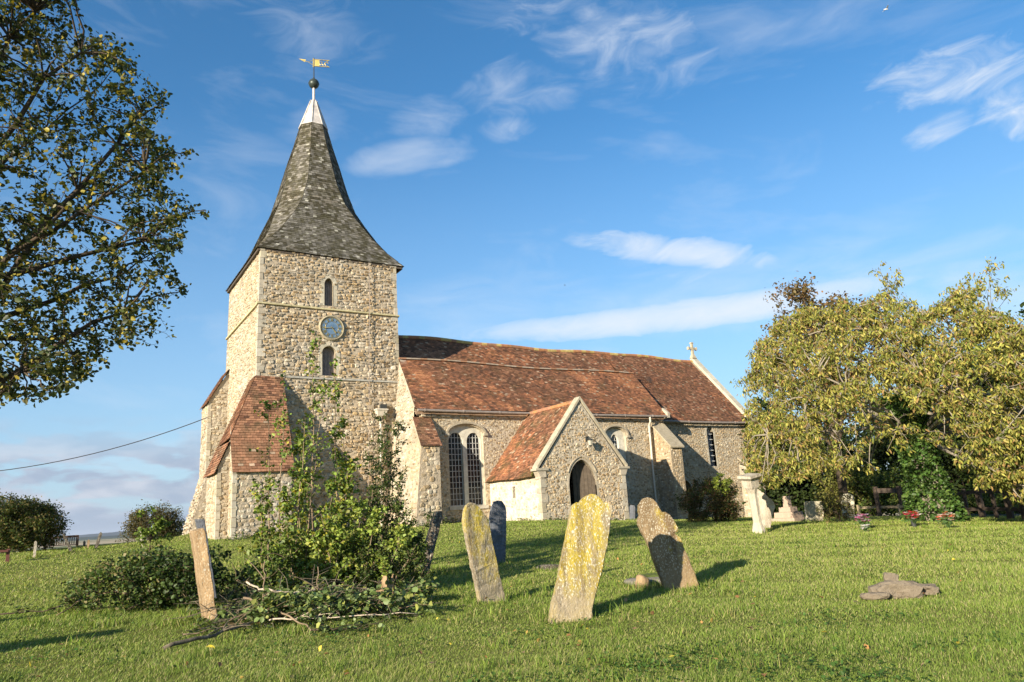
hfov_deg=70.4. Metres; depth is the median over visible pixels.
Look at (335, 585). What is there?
cut branch
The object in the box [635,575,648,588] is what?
stone
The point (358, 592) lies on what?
cut spray
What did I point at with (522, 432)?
church
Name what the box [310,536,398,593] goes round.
undergrowth bush
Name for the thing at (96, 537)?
hills
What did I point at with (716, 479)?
yellow green bush
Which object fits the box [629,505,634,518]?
headstone
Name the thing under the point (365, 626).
cut branch
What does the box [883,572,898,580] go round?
fallen stone
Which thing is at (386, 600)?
cut spray
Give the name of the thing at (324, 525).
elm sapling
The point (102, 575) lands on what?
bramble heap
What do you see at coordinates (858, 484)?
hedge bush
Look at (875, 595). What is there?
fallen stone
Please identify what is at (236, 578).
wiry sapling
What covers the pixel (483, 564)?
headstone
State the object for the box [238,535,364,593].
undergrowth bush
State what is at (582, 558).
headstone
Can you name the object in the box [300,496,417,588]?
elm sapling
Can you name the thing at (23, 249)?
broadleaf tree
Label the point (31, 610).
cut branch
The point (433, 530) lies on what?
headstone
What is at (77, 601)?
cut branch
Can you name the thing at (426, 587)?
cut spray
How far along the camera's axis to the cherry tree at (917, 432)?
19.70 m
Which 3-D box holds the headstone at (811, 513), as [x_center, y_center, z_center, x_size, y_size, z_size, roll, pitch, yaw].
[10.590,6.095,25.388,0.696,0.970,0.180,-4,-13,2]
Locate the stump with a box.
[376,574,395,607]
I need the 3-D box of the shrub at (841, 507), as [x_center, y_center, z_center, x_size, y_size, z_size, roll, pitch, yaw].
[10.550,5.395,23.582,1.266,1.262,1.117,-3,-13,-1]
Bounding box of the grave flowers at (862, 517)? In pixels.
[854,514,870,526]
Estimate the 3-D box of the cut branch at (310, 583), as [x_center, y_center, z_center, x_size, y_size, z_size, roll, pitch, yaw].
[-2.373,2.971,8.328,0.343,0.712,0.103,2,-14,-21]
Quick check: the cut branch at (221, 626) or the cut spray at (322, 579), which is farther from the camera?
the cut spray at (322, 579)
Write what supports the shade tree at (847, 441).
on the ground at (112, 541)
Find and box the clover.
[0,541,1023,681]
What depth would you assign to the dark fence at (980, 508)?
22.87 m
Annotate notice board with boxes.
[872,486,903,515]
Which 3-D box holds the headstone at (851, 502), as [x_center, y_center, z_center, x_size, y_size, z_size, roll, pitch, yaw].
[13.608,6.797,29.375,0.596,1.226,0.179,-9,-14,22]
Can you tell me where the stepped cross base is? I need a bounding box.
[772,496,804,521]
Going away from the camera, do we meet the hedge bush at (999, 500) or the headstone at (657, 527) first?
the headstone at (657, 527)
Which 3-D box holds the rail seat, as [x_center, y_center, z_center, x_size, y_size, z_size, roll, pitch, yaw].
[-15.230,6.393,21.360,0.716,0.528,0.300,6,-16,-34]
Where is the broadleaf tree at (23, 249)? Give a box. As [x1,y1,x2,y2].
[0,0,209,408]
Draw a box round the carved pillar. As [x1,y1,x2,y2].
[737,473,765,533]
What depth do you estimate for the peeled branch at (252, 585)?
8.35 m
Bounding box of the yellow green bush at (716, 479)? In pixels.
[703,473,732,521]
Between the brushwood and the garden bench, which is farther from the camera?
the garden bench
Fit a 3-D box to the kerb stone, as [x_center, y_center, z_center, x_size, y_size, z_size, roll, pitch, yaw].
[1.922,3.429,10.332,0.660,0.128,0.445,-5,-13,7]
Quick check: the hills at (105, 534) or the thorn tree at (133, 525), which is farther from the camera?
the hills at (105, 534)
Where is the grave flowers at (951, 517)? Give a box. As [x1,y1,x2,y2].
[937,511,955,526]
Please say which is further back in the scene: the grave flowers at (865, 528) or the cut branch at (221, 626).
the grave flowers at (865, 528)
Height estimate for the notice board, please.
1.691 m
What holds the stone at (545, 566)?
on the ground at (112, 541)
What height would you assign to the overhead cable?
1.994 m
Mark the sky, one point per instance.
(611, 176)
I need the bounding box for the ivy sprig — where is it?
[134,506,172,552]
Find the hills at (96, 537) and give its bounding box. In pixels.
[49,534,131,541]
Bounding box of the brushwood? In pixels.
[163,555,435,643]
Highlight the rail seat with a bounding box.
[0,549,9,562]
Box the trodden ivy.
[187,590,415,635]
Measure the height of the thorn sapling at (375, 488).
2.717 m
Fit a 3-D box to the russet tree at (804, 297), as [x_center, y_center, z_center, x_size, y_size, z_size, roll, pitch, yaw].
[13.998,2.408,31.404,6.820,10.543,6.002,5,-16,-31]
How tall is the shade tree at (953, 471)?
10.366 m
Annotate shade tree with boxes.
[737,395,838,516]
[782,414,889,516]
[843,382,941,515]
[886,339,1020,513]
[929,302,1023,512]
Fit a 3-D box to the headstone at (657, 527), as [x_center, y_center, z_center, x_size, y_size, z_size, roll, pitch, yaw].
[2.095,2.819,9.740,0.751,1.438,0.307,-5,-13,5]
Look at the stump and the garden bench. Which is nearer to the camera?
the stump
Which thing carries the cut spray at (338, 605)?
on the ground at (112, 541)
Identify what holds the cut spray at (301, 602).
on the ground at (112, 541)
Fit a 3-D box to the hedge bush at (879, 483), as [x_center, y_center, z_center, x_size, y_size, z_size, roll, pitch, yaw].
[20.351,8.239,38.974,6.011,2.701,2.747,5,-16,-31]
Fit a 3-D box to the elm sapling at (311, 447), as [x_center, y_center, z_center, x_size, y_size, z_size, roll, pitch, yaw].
[-3.151,1.755,10.720,1.517,4.057,0.848,-1,-13,-9]
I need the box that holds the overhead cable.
[0,417,207,470]
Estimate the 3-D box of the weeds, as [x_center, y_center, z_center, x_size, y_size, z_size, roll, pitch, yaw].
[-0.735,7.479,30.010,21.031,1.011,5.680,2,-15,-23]
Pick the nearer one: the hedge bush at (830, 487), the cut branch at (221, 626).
the cut branch at (221, 626)
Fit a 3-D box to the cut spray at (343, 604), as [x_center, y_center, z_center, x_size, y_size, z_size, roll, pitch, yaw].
[-2.178,2.983,8.241,0.931,0.393,0.585,-5,-13,6]
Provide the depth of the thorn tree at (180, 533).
38.73 m
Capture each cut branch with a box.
[0,587,107,614]
[56,586,114,615]
[162,615,282,649]
[183,603,259,634]
[243,579,311,630]
[245,558,265,600]
[268,598,416,626]
[290,567,318,610]
[302,592,398,635]
[319,584,351,589]
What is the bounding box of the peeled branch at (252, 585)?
[246,581,315,593]
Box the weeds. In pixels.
[221,514,636,540]
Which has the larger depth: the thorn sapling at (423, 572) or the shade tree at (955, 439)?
the shade tree at (955, 439)
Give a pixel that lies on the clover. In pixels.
(844, 669)
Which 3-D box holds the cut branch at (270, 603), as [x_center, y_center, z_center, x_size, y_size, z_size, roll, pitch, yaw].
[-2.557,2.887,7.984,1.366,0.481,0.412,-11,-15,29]
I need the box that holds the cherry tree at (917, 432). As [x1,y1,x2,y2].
[729,257,1023,521]
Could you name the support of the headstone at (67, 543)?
on the ground at (112, 541)
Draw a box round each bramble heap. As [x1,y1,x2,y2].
[49,544,198,615]
[119,544,258,611]
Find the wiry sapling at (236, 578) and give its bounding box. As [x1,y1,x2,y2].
[221,550,252,600]
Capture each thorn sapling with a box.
[355,411,433,590]
[379,500,436,586]
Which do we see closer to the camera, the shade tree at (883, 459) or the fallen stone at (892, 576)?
the fallen stone at (892, 576)
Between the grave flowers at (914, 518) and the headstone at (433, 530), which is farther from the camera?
the grave flowers at (914, 518)
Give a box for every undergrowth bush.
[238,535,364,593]
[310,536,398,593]
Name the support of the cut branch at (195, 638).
on the ground at (112, 541)
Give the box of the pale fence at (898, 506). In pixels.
[856,504,917,515]
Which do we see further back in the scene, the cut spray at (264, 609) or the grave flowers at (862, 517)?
the grave flowers at (862, 517)
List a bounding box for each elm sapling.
[236,415,379,596]
[248,330,350,577]
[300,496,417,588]
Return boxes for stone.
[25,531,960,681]
[536,564,558,570]
[623,577,660,585]
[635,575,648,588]
[860,592,890,599]
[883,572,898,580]
[919,583,938,595]
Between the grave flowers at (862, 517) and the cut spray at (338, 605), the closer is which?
the cut spray at (338, 605)
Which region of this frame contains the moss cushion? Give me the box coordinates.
[634,573,658,577]
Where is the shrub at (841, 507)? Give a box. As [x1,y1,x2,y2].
[813,488,857,522]
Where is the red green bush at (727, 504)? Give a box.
[671,472,745,522]
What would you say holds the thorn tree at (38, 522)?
on the ground at (112, 541)
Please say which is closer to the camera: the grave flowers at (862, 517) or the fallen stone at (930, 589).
the fallen stone at (930, 589)
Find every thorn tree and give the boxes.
[0,491,73,552]
[115,499,184,542]
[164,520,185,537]
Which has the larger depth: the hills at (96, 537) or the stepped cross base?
the hills at (96, 537)
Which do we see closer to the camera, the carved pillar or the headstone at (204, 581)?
the headstone at (204, 581)
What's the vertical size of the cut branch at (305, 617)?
0.281 m
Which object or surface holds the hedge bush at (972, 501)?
on the ground at (112, 541)
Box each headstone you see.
[33,541,36,557]
[63,533,73,551]
[94,532,101,548]
[189,528,216,622]
[195,519,216,597]
[418,511,441,574]
[462,502,504,602]
[489,500,506,562]
[548,494,612,623]
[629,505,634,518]
[637,497,698,589]
[757,489,774,527]
[804,501,823,521]
[841,493,854,518]
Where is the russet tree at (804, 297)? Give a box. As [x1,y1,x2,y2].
[754,272,910,510]
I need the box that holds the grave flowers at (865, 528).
[859,524,870,531]
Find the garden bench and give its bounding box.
[43,535,78,549]
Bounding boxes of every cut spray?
[214,588,296,626]
[236,580,294,612]
[244,581,333,622]
[271,587,360,617]
[273,573,348,602]
[308,585,410,618]
[330,579,421,603]
[348,582,443,617]
[364,576,443,601]
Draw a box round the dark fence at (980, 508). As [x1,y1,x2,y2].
[951,486,1023,519]
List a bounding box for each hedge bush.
[810,451,876,511]
[831,459,895,516]
[847,469,903,515]
[879,462,919,515]
[955,474,1016,513]
[974,483,1023,514]
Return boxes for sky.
[0,0,1023,535]
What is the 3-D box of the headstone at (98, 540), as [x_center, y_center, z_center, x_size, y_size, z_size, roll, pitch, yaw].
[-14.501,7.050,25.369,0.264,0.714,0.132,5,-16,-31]
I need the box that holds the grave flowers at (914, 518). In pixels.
[902,510,921,526]
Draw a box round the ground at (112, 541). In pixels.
[0,511,1023,681]
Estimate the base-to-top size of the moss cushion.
0.118 m
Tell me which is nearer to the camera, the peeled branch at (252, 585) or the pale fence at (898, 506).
the peeled branch at (252, 585)
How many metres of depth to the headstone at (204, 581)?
8.40 m
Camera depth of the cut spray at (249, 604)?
8.62 m
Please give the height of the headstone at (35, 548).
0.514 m
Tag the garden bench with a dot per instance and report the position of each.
(74, 536)
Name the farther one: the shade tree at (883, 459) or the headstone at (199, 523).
the shade tree at (883, 459)
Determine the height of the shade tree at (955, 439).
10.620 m
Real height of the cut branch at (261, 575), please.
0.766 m
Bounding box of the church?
[182,58,765,539]
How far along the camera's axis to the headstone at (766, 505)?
21.81 m
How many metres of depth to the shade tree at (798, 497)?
40.83 m
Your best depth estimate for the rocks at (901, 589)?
7.93 m
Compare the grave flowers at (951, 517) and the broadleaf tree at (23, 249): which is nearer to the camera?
the broadleaf tree at (23, 249)
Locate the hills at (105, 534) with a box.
[71,527,182,537]
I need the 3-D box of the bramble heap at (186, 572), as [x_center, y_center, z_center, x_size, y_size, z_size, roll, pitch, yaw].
[-4.447,3.401,10.314,1.530,0.948,1.835,-8,-14,20]
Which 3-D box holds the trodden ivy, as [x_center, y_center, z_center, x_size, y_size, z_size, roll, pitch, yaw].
[-2.602,3.283,8.939,2.921,0.294,2.645,0,-14,-13]
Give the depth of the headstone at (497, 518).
14.56 m
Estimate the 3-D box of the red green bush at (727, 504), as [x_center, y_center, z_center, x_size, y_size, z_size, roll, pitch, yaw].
[7.648,6.056,27.846,2.924,2.035,2.352,1,-14,-19]
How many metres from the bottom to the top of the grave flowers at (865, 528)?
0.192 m

